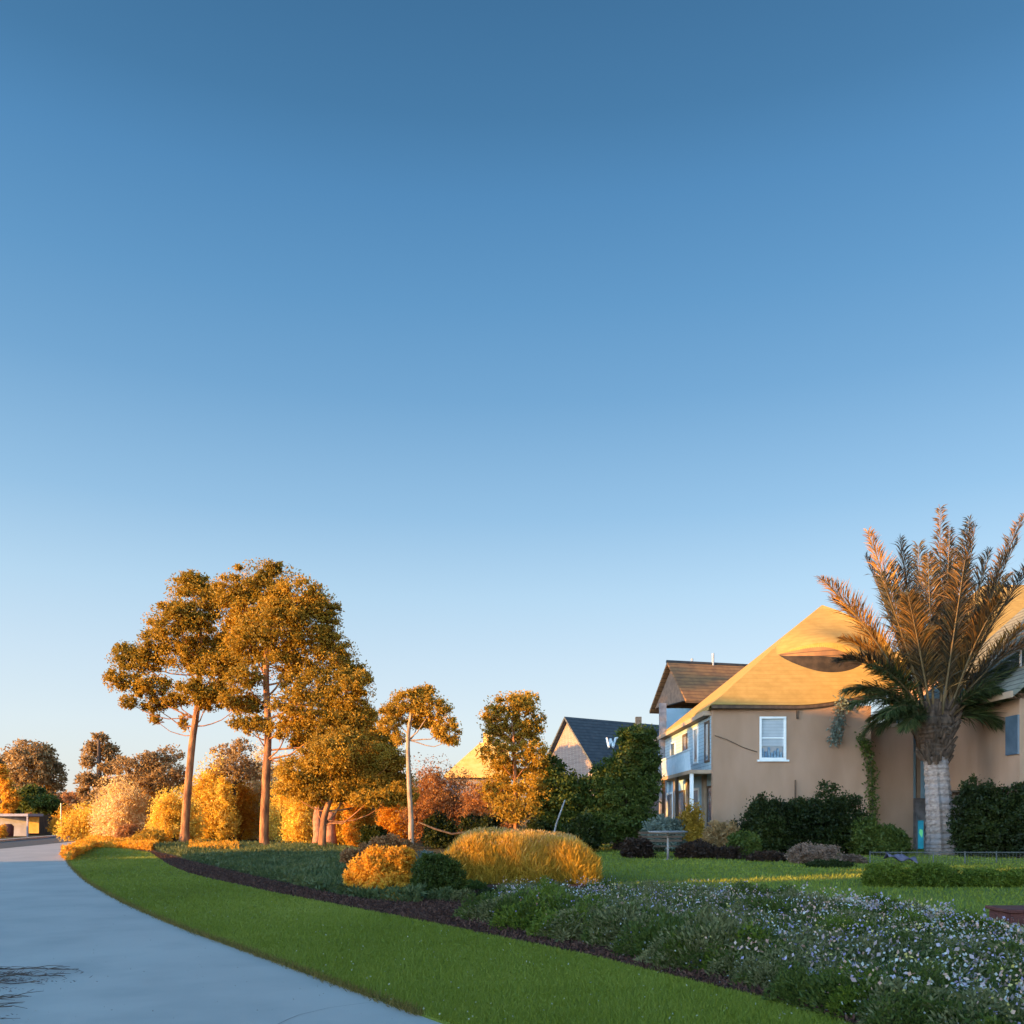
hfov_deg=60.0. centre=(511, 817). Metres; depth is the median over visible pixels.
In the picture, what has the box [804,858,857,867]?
garden bush
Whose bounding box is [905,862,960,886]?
hedge
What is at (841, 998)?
green plant
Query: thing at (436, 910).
mulch chips
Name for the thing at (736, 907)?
silver plant
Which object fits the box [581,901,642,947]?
silver plant
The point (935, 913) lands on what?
dry blossoms
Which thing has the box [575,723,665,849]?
dark tree
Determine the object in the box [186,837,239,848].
ground cover
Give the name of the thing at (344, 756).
broad tree
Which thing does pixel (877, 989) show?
silver plant
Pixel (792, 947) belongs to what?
silver plant
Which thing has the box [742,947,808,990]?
silver plant
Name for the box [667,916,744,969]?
silver plant
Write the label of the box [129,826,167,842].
garden shrub
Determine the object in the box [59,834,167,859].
golden ground cover
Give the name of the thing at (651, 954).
silver plant
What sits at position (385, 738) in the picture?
dark tree
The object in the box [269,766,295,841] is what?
garden shrub
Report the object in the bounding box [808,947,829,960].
violet plant
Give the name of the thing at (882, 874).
hedge
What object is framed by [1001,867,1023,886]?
hedge
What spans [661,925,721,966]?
green plant
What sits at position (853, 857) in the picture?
dry hedge
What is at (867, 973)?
green plant
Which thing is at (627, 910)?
silver plant
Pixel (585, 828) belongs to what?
dark bush
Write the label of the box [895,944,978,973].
green plant
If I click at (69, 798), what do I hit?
wood
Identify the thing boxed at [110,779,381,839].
golden thicket
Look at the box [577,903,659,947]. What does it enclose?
silver plant
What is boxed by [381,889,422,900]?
shrub
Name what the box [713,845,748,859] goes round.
wine bush
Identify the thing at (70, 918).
path
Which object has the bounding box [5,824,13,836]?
litter bin
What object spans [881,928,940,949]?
violet plant
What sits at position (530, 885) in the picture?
silver plant
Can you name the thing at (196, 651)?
pine tree
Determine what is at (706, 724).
window
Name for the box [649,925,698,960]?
silver plant
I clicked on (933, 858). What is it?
wire fence
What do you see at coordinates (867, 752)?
climbing vine
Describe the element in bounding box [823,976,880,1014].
violet plant
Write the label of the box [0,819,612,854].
ground
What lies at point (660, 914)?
dark plant
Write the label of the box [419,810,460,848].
dark bush
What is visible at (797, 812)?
garden bush
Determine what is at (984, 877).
hedge
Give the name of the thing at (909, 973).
peach blossoms
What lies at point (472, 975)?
clover blossoms
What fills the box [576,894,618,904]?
silver plant
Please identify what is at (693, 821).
garden bush
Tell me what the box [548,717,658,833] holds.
brick house
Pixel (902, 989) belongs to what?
silver plant
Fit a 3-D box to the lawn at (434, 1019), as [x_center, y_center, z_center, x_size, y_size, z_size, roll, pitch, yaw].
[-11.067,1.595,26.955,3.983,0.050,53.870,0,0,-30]
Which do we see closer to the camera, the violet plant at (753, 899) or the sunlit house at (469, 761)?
the violet plant at (753, 899)
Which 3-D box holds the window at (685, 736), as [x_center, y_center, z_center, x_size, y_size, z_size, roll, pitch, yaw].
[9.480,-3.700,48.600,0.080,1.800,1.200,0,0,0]
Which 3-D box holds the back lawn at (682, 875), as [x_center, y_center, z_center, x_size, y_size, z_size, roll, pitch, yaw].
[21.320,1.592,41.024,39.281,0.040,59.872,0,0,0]
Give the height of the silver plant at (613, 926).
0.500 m
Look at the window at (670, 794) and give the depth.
54.96 m
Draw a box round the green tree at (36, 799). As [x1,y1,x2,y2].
[0,783,68,815]
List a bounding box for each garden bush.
[639,811,686,852]
[675,798,705,841]
[701,819,740,846]
[724,828,764,858]
[729,791,802,852]
[784,797,824,852]
[786,779,871,853]
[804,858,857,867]
[845,815,884,854]
[870,823,914,855]
[946,773,1009,856]
[980,776,1023,857]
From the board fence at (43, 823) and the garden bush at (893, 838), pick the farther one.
the board fence at (43, 823)
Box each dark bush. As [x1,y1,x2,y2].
[356,823,389,844]
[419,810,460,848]
[458,813,502,831]
[520,816,556,832]
[561,810,601,851]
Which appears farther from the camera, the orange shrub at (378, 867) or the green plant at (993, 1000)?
the orange shrub at (378, 867)
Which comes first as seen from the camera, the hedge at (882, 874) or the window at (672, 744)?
the hedge at (882, 874)
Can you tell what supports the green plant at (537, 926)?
on the mulch strip
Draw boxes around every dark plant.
[452,889,499,920]
[490,890,524,923]
[513,899,556,930]
[516,898,577,927]
[580,913,624,947]
[610,920,652,959]
[617,905,672,956]
[628,915,677,960]
[639,912,685,957]
[652,923,702,969]
[665,915,707,925]
[694,920,727,950]
[701,921,773,950]
[729,960,793,989]
[759,961,841,1011]
[770,969,804,1001]
[794,970,897,1018]
[844,962,889,976]
[856,995,910,1022]
[861,990,955,1023]
[890,980,969,1023]
[960,1007,1015,1023]
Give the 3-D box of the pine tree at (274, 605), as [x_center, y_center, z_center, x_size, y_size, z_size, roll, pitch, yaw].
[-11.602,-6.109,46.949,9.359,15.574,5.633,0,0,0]
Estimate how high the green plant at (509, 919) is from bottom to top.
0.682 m
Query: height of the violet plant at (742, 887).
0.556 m
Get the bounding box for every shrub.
[0,824,8,837]
[46,802,76,834]
[52,801,106,840]
[87,775,152,835]
[114,823,141,837]
[118,770,180,826]
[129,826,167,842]
[144,786,209,841]
[191,750,242,840]
[214,764,259,839]
[244,736,278,839]
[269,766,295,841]
[272,750,286,795]
[278,799,314,843]
[330,801,347,844]
[339,801,376,845]
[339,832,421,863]
[342,844,418,889]
[371,803,421,841]
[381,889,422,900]
[394,752,477,842]
[409,852,468,895]
[411,771,431,836]
[415,849,432,859]
[426,886,453,901]
[449,888,475,903]
[459,774,527,831]
[466,879,488,890]
[475,887,498,896]
[496,882,524,890]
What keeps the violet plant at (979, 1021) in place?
on the mulch strip
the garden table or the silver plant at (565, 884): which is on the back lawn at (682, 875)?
the garden table
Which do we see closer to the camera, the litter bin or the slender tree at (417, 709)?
the slender tree at (417, 709)
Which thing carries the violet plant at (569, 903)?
on the mulch strip
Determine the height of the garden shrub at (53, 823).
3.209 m
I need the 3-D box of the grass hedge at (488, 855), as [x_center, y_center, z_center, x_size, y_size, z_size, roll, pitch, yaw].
[0.223,0.896,22.380,4.074,1.407,3.187,0,0,0]
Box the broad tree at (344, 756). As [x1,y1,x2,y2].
[270,725,419,846]
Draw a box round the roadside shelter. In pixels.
[0,814,42,836]
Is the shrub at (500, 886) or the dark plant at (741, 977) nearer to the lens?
the dark plant at (741, 977)
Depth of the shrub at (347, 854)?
23.76 m
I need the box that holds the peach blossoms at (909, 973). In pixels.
[491,879,1023,1022]
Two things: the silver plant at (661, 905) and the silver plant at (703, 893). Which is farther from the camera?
the silver plant at (703, 893)
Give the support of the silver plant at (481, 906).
on the mulch strip
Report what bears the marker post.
on the road
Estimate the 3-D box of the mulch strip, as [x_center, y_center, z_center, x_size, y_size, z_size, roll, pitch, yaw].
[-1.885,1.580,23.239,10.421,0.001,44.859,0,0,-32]
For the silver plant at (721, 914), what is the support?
on the mulch strip
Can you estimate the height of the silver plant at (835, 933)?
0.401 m
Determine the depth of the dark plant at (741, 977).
8.14 m
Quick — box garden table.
[648,831,687,859]
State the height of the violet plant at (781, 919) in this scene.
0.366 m
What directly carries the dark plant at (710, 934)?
on the mulch strip
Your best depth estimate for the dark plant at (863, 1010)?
6.72 m
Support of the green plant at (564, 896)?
on the mulch strip
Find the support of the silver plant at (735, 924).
on the mulch strip
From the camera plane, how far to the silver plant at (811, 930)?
9.46 m
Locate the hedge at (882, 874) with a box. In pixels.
[859,861,916,886]
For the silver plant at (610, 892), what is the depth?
16.67 m
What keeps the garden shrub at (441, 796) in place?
on the ground at (419, 844)
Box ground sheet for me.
[883,852,917,863]
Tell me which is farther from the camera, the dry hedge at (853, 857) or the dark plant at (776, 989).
the dry hedge at (853, 857)
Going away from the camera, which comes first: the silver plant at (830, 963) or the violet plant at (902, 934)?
the silver plant at (830, 963)
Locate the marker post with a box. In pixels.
[60,803,61,835]
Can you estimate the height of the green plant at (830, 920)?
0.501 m
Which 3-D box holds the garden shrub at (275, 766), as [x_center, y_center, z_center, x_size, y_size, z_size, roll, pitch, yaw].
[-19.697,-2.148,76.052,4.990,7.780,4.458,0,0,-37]
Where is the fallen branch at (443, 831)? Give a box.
[418,821,465,834]
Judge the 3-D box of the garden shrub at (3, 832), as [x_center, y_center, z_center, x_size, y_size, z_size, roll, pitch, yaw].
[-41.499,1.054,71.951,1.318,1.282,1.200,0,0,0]
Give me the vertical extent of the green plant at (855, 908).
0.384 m
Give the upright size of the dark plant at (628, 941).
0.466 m
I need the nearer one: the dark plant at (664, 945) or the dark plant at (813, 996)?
the dark plant at (813, 996)
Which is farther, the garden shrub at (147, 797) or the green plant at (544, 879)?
the garden shrub at (147, 797)
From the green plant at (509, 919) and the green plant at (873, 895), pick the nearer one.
the green plant at (509, 919)
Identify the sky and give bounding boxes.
[0,0,1023,808]
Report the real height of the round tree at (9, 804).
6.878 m
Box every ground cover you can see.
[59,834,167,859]
[153,839,427,902]
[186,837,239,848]
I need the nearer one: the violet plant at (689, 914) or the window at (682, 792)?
the violet plant at (689, 914)
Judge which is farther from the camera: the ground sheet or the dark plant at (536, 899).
the ground sheet
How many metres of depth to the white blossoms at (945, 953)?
9.83 m
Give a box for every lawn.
[72,847,817,1023]
[596,844,1023,934]
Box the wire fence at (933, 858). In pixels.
[869,851,1023,863]
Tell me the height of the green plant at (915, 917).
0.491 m
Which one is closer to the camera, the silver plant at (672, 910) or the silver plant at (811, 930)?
the silver plant at (811, 930)
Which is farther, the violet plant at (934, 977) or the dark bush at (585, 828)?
the dark bush at (585, 828)
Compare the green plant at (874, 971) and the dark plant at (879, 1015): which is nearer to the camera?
the dark plant at (879, 1015)
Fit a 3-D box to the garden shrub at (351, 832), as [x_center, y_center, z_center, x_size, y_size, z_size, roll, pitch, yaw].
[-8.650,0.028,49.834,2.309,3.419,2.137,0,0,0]
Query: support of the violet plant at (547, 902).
on the mulch strip
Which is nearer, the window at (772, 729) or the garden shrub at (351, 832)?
the window at (772, 729)
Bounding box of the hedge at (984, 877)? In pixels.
[952,867,1020,886]
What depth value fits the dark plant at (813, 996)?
7.13 m
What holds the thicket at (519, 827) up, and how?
on the ground at (419, 844)
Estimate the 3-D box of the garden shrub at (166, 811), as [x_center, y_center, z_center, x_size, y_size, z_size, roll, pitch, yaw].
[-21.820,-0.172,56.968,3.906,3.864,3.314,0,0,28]
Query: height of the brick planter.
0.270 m
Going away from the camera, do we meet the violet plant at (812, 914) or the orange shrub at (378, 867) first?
the violet plant at (812, 914)
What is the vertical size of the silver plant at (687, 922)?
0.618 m
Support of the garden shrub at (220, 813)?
on the ground at (419, 844)
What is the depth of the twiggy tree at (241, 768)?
61.55 m
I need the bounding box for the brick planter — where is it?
[985,905,1023,925]
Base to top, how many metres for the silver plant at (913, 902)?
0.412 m
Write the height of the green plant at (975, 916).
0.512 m
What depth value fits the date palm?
37.17 m
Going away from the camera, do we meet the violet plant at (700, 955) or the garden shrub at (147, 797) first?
the violet plant at (700, 955)
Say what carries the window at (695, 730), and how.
in the stucco house at (731, 737)
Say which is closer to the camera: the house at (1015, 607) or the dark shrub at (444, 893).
the dark shrub at (444, 893)
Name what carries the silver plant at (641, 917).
on the mulch strip
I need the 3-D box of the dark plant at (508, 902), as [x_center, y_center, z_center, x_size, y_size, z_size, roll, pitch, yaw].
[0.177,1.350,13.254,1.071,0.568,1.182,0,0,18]
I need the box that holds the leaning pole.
[554,800,565,830]
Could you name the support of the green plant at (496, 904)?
on the mulch strip
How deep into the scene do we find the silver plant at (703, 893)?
15.47 m
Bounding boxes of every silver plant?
[460,891,511,922]
[500,884,537,909]
[534,906,588,942]
[547,879,569,888]
[551,889,577,899]
[570,906,603,940]
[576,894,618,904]
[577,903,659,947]
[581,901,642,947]
[595,901,640,944]
[597,912,632,946]
[600,889,622,897]
[605,912,660,955]
[614,911,679,938]
[633,896,682,915]
[633,932,704,973]
[634,880,679,903]
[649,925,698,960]
[654,904,670,912]
[662,912,714,947]
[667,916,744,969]
[670,913,693,925]
[684,883,719,895]
[689,902,739,927]
[691,914,767,963]
[695,891,719,900]
[705,944,751,978]
[719,950,769,985]
[725,899,764,916]
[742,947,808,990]
[752,956,802,992]
[774,942,816,955]
[777,925,832,946]
[779,887,800,902]
[781,948,834,968]
[794,889,835,912]
[798,958,842,987]
[808,925,855,943]
[824,932,887,964]
[845,976,951,1023]
[885,984,945,1021]
[888,900,940,917]
[926,985,1023,1023]
[945,933,1001,953]
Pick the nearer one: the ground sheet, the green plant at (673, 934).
the green plant at (673, 934)
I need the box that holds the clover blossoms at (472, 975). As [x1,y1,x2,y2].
[107,850,845,1022]
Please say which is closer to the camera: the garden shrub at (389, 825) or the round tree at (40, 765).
the garden shrub at (389, 825)
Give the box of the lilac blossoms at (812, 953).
[485,876,1023,1023]
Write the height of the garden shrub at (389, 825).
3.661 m
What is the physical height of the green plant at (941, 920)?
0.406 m
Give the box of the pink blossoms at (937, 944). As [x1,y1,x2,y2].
[505,879,1023,1001]
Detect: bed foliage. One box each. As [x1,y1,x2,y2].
[495,883,1023,1023]
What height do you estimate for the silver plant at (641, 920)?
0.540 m
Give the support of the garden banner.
on the back lawn at (682, 875)
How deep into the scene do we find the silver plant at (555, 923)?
11.31 m
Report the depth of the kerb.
66.76 m
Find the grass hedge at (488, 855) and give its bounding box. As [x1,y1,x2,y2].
[441,826,605,883]
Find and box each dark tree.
[346,708,396,816]
[529,753,593,832]
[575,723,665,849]
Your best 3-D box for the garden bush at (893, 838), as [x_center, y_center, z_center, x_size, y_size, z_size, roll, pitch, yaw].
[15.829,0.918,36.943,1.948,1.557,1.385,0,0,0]
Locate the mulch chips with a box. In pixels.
[149,850,862,1023]
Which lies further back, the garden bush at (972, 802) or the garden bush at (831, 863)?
the garden bush at (972, 802)
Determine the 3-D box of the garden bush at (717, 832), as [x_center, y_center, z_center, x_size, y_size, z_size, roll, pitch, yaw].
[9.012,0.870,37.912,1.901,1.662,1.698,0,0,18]
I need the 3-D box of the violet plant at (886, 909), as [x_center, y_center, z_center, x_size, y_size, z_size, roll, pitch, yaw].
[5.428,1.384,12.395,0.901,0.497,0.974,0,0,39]
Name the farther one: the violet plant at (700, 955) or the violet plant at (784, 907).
the violet plant at (784, 907)
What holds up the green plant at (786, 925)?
on the mulch strip
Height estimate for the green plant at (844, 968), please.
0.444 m
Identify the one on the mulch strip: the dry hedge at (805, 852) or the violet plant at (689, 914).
the violet plant at (689, 914)
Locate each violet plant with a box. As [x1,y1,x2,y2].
[490,895,521,926]
[491,888,514,897]
[510,895,566,929]
[546,900,609,936]
[557,898,576,909]
[576,895,608,909]
[583,878,616,893]
[614,899,668,917]
[631,914,676,932]
[648,909,711,959]
[674,934,720,975]
[690,927,779,971]
[725,895,769,908]
[728,879,774,899]
[741,895,806,917]
[752,914,798,925]
[773,884,805,893]
[796,911,856,926]
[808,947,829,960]
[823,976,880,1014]
[872,900,928,921]
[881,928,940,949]
[883,957,970,993]
[940,926,994,943]
[963,938,1023,963]
[974,1015,999,1023]
[977,962,1023,989]
[1000,985,1023,1007]
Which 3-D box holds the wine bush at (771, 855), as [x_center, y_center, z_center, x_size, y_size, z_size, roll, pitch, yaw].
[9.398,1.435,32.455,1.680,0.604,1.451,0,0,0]
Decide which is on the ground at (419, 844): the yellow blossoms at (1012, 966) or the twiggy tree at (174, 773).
the twiggy tree at (174, 773)
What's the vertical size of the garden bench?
1.040 m
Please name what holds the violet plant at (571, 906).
on the mulch strip
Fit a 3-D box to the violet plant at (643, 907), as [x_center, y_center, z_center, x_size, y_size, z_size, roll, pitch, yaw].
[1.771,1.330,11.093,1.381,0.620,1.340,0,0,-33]
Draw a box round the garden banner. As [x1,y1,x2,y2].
[917,816,923,855]
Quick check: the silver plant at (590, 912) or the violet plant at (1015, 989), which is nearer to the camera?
the violet plant at (1015, 989)
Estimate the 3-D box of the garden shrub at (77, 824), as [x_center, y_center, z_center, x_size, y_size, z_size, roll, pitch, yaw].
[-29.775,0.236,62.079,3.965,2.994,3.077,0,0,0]
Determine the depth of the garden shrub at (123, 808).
59.30 m
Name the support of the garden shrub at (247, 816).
on the ground at (419, 844)
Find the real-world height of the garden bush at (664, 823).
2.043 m
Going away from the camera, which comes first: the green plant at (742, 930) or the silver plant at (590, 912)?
the green plant at (742, 930)
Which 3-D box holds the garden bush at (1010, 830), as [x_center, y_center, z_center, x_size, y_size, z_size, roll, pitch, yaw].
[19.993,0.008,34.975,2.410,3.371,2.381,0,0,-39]
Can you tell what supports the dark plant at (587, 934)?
on the mulch strip
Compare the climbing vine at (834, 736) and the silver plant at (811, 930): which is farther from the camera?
the climbing vine at (834, 736)
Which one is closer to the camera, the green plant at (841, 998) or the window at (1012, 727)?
the green plant at (841, 998)
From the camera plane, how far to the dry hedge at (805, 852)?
30.11 m
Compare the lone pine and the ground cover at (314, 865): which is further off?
the lone pine
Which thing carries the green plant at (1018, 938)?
on the mulch strip
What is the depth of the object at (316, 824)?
49.74 m
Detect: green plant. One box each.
[487,887,554,930]
[488,890,518,921]
[516,886,557,899]
[524,886,605,931]
[525,899,601,940]
[536,875,571,893]
[539,881,563,893]
[548,918,599,939]
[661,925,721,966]
[697,940,742,975]
[709,919,802,971]
[762,917,802,932]
[810,958,874,1000]
[814,912,884,936]
[814,969,885,1009]
[825,980,888,1021]
[839,902,872,916]
[858,887,899,905]
[867,968,884,976]
[884,908,944,932]
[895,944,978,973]
[921,911,955,924]
[946,907,1017,937]
[977,991,1012,1017]
[980,1015,1007,1023]
[996,935,1023,945]
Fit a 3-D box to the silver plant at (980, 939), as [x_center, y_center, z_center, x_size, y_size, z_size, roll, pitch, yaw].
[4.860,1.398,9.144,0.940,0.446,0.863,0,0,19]
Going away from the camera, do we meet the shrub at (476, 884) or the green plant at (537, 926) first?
the green plant at (537, 926)
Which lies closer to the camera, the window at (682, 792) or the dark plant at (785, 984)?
the dark plant at (785, 984)
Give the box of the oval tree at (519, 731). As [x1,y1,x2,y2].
[475,689,553,829]
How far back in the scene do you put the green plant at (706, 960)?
8.93 m
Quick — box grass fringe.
[64,860,426,1015]
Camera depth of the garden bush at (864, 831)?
37.10 m
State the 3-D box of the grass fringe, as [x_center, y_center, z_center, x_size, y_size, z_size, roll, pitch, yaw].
[-11.899,1.545,25.582,1.385,0.070,43.244,0,0,-30]
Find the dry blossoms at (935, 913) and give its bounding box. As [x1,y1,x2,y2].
[593,884,1023,938]
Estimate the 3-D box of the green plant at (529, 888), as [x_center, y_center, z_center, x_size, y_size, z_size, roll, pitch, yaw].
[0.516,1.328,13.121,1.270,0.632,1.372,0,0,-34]
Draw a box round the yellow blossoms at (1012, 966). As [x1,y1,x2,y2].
[494,876,1023,1016]
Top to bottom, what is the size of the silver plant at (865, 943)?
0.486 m
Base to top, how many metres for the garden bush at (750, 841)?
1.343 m
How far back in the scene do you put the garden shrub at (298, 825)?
54.48 m
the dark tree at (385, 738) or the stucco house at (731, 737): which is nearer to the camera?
the stucco house at (731, 737)
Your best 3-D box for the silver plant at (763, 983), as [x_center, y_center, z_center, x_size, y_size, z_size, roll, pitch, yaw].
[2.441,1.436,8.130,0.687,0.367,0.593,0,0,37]
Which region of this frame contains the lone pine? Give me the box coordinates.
[73,731,126,808]
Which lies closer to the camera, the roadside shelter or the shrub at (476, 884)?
the shrub at (476, 884)
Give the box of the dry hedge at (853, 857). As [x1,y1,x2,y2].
[839,853,867,863]
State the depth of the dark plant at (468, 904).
13.70 m
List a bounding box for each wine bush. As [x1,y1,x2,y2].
[619,836,656,857]
[673,838,716,858]
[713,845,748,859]
[746,850,788,861]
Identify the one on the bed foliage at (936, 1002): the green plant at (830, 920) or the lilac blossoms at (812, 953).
the lilac blossoms at (812, 953)
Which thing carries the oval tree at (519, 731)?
on the ground at (419, 844)
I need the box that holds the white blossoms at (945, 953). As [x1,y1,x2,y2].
[493,875,1023,1004]
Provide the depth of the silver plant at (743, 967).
8.33 m
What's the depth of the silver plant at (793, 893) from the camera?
14.92 m
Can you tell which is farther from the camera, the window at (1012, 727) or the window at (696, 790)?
the window at (696, 790)
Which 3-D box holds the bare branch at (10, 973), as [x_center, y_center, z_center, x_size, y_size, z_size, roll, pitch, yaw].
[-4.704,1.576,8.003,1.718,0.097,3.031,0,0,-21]
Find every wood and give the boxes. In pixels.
[0,791,191,813]
[57,790,526,826]
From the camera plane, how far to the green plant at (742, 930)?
9.02 m
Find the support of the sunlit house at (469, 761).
on the ground at (419, 844)
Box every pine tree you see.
[101,569,254,842]
[206,557,378,844]
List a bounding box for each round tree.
[0,738,68,813]
[0,764,23,813]
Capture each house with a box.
[445,733,508,810]
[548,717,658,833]
[649,605,894,835]
[871,608,1023,853]
[895,585,1023,791]
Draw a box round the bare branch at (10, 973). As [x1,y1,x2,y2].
[0,965,97,1018]
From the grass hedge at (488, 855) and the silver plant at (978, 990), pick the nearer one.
the silver plant at (978, 990)
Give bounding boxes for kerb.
[0,835,57,841]
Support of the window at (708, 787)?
in the stucco house at (731, 737)
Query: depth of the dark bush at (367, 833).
45.70 m
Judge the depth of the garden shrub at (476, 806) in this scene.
53.24 m
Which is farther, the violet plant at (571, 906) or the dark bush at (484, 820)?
the dark bush at (484, 820)
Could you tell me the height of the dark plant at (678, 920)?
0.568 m
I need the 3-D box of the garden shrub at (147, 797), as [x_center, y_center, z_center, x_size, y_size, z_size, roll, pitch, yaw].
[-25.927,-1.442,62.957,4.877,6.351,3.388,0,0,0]
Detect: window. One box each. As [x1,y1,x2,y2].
[667,792,672,818]
[670,740,675,755]
[679,790,684,816]
[682,733,687,750]
[693,726,697,763]
[694,788,698,807]
[704,720,709,762]
[707,786,710,826]
[760,717,785,759]
[1005,715,1019,755]
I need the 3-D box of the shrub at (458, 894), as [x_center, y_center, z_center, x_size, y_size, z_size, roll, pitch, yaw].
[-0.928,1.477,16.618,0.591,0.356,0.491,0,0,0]
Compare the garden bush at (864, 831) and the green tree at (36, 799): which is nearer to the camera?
the garden bush at (864, 831)
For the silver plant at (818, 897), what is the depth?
13.67 m
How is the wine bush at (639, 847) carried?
on the back lawn at (682, 875)
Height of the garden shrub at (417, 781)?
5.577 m
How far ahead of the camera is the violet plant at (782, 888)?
15.75 m
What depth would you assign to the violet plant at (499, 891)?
15.11 m
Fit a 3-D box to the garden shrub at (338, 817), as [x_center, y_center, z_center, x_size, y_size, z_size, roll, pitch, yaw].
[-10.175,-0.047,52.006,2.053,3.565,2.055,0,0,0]
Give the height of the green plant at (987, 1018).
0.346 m
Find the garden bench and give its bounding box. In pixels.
[638,832,681,846]
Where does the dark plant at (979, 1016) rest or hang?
on the mulch strip
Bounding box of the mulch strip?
[155,852,849,1022]
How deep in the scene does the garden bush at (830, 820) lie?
37.82 m
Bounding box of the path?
[0,841,441,1023]
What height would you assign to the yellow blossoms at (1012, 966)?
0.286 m
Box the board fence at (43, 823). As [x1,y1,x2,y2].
[29,814,59,834]
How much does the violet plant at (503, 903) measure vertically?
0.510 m
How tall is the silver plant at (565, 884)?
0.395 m
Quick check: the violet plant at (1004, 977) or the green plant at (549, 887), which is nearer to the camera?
the violet plant at (1004, 977)
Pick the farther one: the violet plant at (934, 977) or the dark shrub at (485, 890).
the dark shrub at (485, 890)
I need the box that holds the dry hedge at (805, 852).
[784,841,846,863]
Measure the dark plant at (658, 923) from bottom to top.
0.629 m
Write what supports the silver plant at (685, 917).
on the mulch strip
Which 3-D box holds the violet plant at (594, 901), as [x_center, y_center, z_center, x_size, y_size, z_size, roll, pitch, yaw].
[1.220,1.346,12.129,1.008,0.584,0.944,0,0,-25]
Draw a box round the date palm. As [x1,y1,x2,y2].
[815,504,1023,854]
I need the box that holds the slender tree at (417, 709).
[376,682,462,844]
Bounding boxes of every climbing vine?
[825,692,850,747]
[854,731,880,820]
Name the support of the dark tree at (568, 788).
on the ground at (419, 844)
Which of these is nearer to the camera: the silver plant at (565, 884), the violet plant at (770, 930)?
the violet plant at (770, 930)
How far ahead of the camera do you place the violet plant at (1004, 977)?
7.27 m
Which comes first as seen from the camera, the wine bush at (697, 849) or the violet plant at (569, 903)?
the violet plant at (569, 903)
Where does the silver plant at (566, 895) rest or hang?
on the mulch strip
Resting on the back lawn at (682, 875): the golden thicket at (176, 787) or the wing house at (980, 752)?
the wing house at (980, 752)
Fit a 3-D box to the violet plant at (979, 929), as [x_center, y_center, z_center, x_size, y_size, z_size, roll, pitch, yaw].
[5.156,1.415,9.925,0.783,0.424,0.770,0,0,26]
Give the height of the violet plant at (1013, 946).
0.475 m
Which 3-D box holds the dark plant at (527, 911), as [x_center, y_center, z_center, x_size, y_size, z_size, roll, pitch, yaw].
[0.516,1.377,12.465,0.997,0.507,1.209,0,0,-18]
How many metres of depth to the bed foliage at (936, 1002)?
8.68 m
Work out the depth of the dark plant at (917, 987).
6.43 m
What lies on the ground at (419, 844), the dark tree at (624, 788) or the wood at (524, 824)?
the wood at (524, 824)
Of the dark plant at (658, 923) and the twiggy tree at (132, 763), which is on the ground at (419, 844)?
the twiggy tree at (132, 763)
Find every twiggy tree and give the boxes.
[107,750,165,811]
[133,743,185,795]
[205,737,262,840]
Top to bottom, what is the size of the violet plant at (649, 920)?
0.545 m
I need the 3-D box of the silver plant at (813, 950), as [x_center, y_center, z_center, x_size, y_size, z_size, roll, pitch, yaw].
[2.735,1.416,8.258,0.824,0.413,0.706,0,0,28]
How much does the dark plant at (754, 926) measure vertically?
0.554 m
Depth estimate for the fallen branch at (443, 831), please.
42.48 m
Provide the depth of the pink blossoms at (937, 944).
8.80 m
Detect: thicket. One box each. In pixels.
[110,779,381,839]
[255,792,540,829]
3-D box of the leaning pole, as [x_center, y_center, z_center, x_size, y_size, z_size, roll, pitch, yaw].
[1.962,0.193,38.000,0.669,1.948,0.088,0,0,0]
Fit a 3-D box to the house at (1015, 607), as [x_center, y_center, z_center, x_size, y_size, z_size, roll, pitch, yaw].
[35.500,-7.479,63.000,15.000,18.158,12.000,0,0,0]
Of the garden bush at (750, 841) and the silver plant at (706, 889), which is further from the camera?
the garden bush at (750, 841)
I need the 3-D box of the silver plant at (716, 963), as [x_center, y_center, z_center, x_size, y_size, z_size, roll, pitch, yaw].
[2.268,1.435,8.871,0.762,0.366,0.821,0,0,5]
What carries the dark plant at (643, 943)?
on the mulch strip
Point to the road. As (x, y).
(26, 842)
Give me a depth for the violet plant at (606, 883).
17.32 m
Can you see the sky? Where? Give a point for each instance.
(568, 345)
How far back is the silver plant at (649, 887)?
15.06 m
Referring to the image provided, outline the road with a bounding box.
[0,836,76,848]
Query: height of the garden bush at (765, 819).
2.844 m
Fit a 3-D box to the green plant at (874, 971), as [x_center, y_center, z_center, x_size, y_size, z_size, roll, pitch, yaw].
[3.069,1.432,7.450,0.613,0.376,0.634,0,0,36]
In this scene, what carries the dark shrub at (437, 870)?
on the mulch strip

